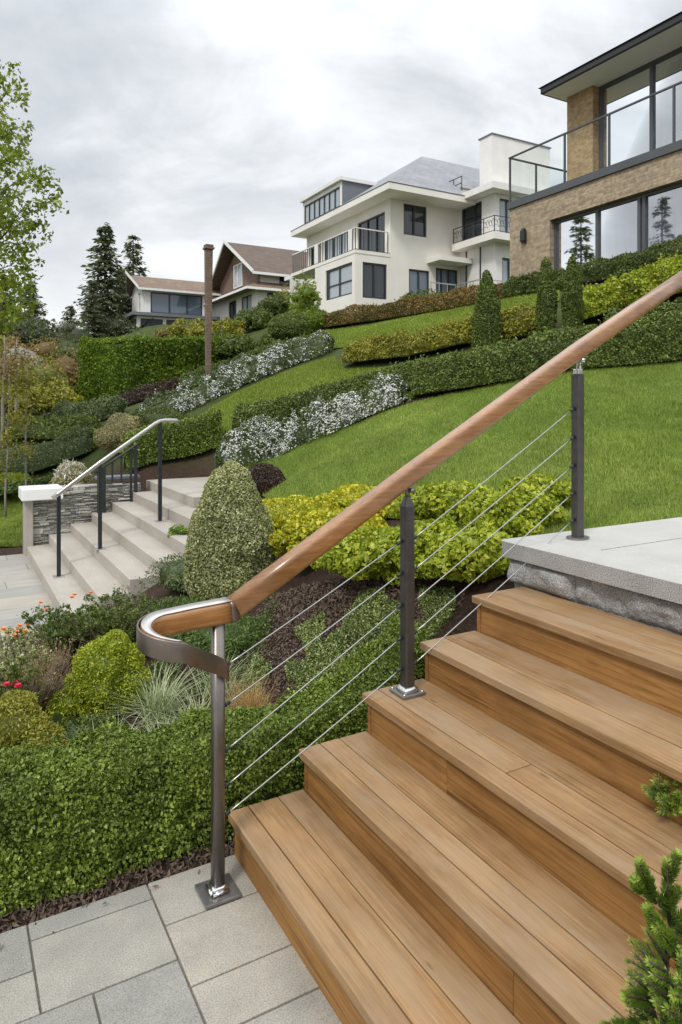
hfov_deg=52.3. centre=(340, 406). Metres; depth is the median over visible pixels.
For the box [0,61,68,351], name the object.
deciduous tree
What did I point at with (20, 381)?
young tree
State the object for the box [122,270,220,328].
white house
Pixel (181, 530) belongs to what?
plant
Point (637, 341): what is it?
clipped hedge
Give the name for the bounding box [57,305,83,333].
conifer tree
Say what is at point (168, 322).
window
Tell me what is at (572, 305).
conifer topiary
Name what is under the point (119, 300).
conifer tree
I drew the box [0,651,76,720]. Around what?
twiggy shrub
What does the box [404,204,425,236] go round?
window
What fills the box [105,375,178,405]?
clipped hedge
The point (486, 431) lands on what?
lawn
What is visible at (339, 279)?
window
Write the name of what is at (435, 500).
shrub
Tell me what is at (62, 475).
shrub
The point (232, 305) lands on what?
window
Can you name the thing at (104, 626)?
twiggy shrub
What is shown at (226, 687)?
ornamental grass
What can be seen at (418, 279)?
window
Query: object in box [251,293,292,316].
shrub
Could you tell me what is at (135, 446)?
step railing
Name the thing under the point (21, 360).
young tree
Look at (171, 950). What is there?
paving
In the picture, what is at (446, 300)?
clipped hedge
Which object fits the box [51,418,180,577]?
step railing
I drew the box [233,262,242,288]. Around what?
window
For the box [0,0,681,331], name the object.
sky
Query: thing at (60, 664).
twiggy shrub
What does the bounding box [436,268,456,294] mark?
window
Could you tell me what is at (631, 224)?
window
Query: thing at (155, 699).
ornamental grass
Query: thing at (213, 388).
flowering shrub
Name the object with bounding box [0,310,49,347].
evergreen shrub
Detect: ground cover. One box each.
[42,595,277,725]
[235,584,456,707]
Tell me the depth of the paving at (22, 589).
7.85 m
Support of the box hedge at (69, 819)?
on the ground at (202, 464)
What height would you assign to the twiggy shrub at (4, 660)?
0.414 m
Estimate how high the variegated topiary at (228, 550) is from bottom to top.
1.124 m
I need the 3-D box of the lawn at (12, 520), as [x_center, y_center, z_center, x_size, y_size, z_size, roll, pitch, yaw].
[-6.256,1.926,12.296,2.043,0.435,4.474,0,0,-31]
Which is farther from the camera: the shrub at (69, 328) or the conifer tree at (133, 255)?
the conifer tree at (133, 255)
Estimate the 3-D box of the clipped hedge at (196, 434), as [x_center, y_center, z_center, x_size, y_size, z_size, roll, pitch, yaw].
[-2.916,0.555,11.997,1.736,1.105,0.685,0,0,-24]
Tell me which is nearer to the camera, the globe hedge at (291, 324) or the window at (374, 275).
the globe hedge at (291, 324)
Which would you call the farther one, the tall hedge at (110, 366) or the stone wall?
the tall hedge at (110, 366)
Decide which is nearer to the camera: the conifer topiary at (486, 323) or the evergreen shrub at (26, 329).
the conifer topiary at (486, 323)
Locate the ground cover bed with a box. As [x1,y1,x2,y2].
[0,471,54,497]
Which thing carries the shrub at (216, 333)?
on the ground at (202, 464)
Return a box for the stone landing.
[502,517,681,635]
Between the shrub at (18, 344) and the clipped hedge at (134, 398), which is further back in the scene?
the shrub at (18, 344)
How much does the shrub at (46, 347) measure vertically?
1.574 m
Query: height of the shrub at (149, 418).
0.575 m
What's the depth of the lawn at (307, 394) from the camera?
13.72 m
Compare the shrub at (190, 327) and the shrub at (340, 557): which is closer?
the shrub at (340, 557)
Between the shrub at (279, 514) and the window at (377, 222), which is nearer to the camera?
the shrub at (279, 514)
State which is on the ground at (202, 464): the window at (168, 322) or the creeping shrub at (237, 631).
the creeping shrub at (237, 631)
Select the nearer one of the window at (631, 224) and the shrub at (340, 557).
the shrub at (340, 557)
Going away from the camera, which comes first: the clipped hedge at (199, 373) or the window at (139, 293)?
the clipped hedge at (199, 373)
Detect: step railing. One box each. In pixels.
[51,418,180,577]
[94,442,139,512]
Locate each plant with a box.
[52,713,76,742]
[167,523,187,537]
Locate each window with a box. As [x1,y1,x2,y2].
[138,293,139,311]
[141,318,162,327]
[151,292,201,315]
[166,320,180,324]
[229,300,235,318]
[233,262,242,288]
[242,294,251,312]
[279,276,289,284]
[312,245,319,264]
[326,232,346,259]
[327,262,351,299]
[359,212,384,251]
[363,262,385,299]
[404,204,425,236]
[409,269,428,295]
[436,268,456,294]
[462,201,481,240]
[500,199,509,232]
[502,258,509,283]
[554,182,681,278]
[599,46,681,168]
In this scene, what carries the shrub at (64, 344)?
on the ground at (202, 464)
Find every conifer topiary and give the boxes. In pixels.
[471,269,501,348]
[534,256,558,342]
[560,254,584,337]
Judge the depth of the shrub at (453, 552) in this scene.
3.82 m
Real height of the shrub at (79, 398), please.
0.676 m
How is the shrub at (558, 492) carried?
on the lawn at (486, 431)
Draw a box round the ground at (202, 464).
[0,270,681,932]
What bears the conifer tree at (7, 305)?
on the ground at (202, 464)
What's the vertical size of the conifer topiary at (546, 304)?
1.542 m
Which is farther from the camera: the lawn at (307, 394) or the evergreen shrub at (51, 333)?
the evergreen shrub at (51, 333)
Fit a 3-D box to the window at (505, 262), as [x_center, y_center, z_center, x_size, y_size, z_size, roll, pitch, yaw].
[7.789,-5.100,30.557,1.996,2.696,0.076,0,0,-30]
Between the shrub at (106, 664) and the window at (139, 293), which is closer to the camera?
the shrub at (106, 664)
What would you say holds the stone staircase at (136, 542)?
on the ground at (202, 464)
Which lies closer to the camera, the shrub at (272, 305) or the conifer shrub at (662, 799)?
the conifer shrub at (662, 799)
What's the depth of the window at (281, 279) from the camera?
56.59 m
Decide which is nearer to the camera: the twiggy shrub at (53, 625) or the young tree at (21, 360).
the twiggy shrub at (53, 625)
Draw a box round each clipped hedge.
[0,408,100,439]
[0,424,95,478]
[60,393,127,425]
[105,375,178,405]
[121,407,223,472]
[177,328,319,390]
[229,356,414,434]
[315,280,503,329]
[341,312,472,363]
[409,307,681,395]
[502,260,586,298]
[579,235,681,284]
[583,250,681,318]
[603,297,681,326]
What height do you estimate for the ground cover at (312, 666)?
0.656 m
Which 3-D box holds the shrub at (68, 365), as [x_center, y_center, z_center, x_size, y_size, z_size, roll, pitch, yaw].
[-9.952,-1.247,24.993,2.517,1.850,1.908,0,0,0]
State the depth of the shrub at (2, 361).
22.65 m
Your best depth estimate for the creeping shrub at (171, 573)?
5.91 m
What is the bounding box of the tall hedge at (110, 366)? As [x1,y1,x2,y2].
[76,332,224,403]
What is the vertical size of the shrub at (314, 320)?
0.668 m
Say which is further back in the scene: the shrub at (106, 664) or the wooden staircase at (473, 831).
the shrub at (106, 664)
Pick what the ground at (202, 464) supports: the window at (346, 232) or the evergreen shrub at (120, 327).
the evergreen shrub at (120, 327)
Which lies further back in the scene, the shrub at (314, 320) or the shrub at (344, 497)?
the shrub at (314, 320)
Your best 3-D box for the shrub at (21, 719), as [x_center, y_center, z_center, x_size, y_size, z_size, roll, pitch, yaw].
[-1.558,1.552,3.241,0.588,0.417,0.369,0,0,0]
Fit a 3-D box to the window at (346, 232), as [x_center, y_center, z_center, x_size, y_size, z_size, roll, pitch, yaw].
[-0.171,-7.545,34.213,0.076,1.806,2.396,0,0,-30]
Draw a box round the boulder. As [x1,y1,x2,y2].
[2,348,45,366]
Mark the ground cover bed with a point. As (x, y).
(44, 480)
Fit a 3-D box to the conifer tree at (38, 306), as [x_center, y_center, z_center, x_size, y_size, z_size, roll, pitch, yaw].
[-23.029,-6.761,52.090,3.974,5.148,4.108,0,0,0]
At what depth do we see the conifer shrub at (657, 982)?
1.19 m
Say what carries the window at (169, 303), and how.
in the white house at (165, 301)
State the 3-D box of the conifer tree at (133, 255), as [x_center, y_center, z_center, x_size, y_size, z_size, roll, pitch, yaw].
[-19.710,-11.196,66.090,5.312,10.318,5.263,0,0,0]
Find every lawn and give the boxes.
[1,496,22,546]
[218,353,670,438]
[245,361,681,532]
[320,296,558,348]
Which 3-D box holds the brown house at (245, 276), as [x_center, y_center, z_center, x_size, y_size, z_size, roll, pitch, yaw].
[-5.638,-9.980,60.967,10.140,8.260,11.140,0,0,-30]
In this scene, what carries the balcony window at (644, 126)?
in the brick house at (618, 192)
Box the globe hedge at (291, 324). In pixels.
[267,311,314,339]
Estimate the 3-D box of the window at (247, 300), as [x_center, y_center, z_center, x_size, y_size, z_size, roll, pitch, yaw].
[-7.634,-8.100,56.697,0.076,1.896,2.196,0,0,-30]
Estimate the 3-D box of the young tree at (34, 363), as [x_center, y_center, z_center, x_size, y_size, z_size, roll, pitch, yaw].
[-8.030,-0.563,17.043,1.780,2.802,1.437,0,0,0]
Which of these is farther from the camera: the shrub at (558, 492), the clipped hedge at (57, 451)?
the clipped hedge at (57, 451)
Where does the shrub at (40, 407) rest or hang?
on the ground at (202, 464)
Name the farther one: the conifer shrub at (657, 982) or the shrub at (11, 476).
the shrub at (11, 476)
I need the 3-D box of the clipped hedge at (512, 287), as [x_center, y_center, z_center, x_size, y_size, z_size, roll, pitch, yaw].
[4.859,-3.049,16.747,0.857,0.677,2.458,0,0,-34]
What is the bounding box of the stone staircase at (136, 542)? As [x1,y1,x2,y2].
[27,477,208,623]
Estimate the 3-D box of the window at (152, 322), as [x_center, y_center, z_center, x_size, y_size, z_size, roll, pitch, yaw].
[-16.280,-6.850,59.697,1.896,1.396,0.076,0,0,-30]
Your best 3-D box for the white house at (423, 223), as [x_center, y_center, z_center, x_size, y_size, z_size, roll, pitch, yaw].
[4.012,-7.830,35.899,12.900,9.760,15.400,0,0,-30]
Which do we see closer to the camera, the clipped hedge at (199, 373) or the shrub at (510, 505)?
the shrub at (510, 505)
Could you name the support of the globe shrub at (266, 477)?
on the lawn at (486, 431)
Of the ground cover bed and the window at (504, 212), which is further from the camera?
the window at (504, 212)
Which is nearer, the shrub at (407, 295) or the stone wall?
the stone wall
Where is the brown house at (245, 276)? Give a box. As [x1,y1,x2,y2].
[203,240,306,323]
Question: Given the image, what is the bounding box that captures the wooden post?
[203,244,214,383]
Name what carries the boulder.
on the ground at (202, 464)
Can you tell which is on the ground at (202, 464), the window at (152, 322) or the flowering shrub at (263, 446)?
the flowering shrub at (263, 446)
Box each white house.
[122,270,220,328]
[284,132,551,312]
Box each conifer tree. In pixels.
[0,293,24,320]
[16,282,51,327]
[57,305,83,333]
[73,222,130,332]
[78,280,110,337]
[107,234,150,313]
[109,270,131,313]
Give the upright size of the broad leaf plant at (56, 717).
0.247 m
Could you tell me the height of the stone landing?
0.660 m
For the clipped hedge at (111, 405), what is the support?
on the ground at (202, 464)
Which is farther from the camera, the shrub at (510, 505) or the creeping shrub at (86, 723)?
the shrub at (510, 505)
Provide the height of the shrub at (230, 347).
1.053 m
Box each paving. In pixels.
[0,554,59,665]
[0,854,341,1023]
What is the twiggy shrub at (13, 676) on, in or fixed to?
on the ground at (202, 464)
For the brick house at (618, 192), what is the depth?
16.50 m
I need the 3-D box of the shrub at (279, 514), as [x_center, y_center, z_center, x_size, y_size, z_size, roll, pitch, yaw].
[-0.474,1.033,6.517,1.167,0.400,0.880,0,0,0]
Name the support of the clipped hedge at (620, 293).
on the ground at (202, 464)
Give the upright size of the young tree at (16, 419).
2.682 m
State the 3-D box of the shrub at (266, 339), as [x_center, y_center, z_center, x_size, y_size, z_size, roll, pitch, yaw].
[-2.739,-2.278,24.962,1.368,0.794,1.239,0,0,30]
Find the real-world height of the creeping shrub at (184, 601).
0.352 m
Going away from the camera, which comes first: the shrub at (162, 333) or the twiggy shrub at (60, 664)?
the twiggy shrub at (60, 664)
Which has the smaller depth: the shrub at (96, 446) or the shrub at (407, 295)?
the shrub at (96, 446)
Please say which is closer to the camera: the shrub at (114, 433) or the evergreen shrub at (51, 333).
the shrub at (114, 433)
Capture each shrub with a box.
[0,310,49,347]
[0,326,24,350]
[0,345,35,397]
[0,381,48,414]
[0,472,31,496]
[0,608,71,684]
[0,639,53,690]
[0,650,48,706]
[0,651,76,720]
[0,688,69,768]
[12,356,77,401]
[16,590,125,682]
[18,634,82,698]
[23,316,64,343]
[26,335,59,360]
[32,346,82,393]
[36,379,77,412]
[42,628,153,722]
[43,400,85,420]
[47,458,93,484]
[48,331,81,366]
[57,593,156,649]
[58,318,92,348]
[59,714,130,748]
[74,392,83,402]
[87,314,153,337]
[87,427,99,450]
[93,412,143,452]
[102,576,153,642]
[109,594,206,642]
[119,407,189,428]
[133,329,336,414]
[145,552,186,593]
[153,328,182,337]
[167,317,204,337]
[168,614,268,660]
[201,330,226,338]
[212,316,245,339]
[213,332,254,358]
[213,372,410,467]
[229,307,273,331]
[243,333,281,351]
[248,463,285,496]
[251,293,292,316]
[262,495,315,532]
[268,506,395,556]
[274,283,289,301]
[286,270,321,314]
[295,483,414,523]
[305,309,343,330]
[310,525,399,585]
[358,518,472,579]
[385,479,496,525]
[398,288,441,304]
[420,527,513,583]
[462,483,567,540]
[492,472,570,509]
[500,303,539,339]
[598,847,681,1023]
[641,759,681,816]
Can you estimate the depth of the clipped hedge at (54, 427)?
16.30 m
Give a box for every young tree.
[0,332,43,448]
[0,335,53,438]
[0,363,44,485]
[0,373,36,516]
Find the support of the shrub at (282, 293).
on the ground at (202, 464)
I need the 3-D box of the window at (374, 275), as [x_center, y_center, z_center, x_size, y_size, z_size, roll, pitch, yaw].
[1.407,-5.365,29.685,1.221,1.506,0.076,0,0,-30]
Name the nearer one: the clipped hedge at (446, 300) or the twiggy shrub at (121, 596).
the twiggy shrub at (121, 596)
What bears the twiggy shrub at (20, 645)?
on the ground at (202, 464)
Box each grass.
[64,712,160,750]
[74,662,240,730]
[123,707,195,741]
[187,649,269,708]
[201,668,298,711]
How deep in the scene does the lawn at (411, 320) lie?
17.22 m
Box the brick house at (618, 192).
[507,11,681,283]
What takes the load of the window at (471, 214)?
in the white house at (423, 223)
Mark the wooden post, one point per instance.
(208, 249)
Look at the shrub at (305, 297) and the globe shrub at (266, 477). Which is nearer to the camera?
the globe shrub at (266, 477)
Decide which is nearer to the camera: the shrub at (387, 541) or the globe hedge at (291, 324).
the shrub at (387, 541)
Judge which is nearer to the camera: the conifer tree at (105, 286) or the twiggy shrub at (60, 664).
the twiggy shrub at (60, 664)
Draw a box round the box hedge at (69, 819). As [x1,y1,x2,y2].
[0,614,428,916]
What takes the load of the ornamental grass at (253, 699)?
on the ground at (202, 464)
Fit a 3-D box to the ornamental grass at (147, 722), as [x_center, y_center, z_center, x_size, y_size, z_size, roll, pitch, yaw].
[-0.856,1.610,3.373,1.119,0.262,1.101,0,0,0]
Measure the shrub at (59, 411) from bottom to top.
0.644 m
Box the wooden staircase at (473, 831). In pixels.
[228,587,681,1023]
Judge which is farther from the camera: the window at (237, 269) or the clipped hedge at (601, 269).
the window at (237, 269)
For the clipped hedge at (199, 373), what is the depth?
18.36 m
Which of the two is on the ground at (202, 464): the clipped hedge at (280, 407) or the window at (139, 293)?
the clipped hedge at (280, 407)
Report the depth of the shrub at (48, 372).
21.77 m
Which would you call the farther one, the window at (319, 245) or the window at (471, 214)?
the window at (319, 245)
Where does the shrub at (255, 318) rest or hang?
on the ground at (202, 464)
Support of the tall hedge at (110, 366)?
on the ground at (202, 464)
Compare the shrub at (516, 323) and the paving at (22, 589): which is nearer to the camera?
the paving at (22, 589)
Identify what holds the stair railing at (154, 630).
on the wooden staircase at (473, 831)
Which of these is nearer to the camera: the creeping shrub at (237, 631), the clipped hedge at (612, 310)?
the creeping shrub at (237, 631)
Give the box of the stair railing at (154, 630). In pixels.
[136,270,681,909]
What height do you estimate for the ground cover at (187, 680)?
0.897 m
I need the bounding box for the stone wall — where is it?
[18,474,140,555]
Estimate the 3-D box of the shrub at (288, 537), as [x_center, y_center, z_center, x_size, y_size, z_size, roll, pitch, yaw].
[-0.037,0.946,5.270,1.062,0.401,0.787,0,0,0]
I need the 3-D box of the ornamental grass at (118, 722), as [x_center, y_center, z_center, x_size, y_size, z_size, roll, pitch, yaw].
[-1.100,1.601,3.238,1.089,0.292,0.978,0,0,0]
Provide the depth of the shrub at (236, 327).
29.59 m
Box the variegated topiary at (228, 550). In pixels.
[182,458,275,602]

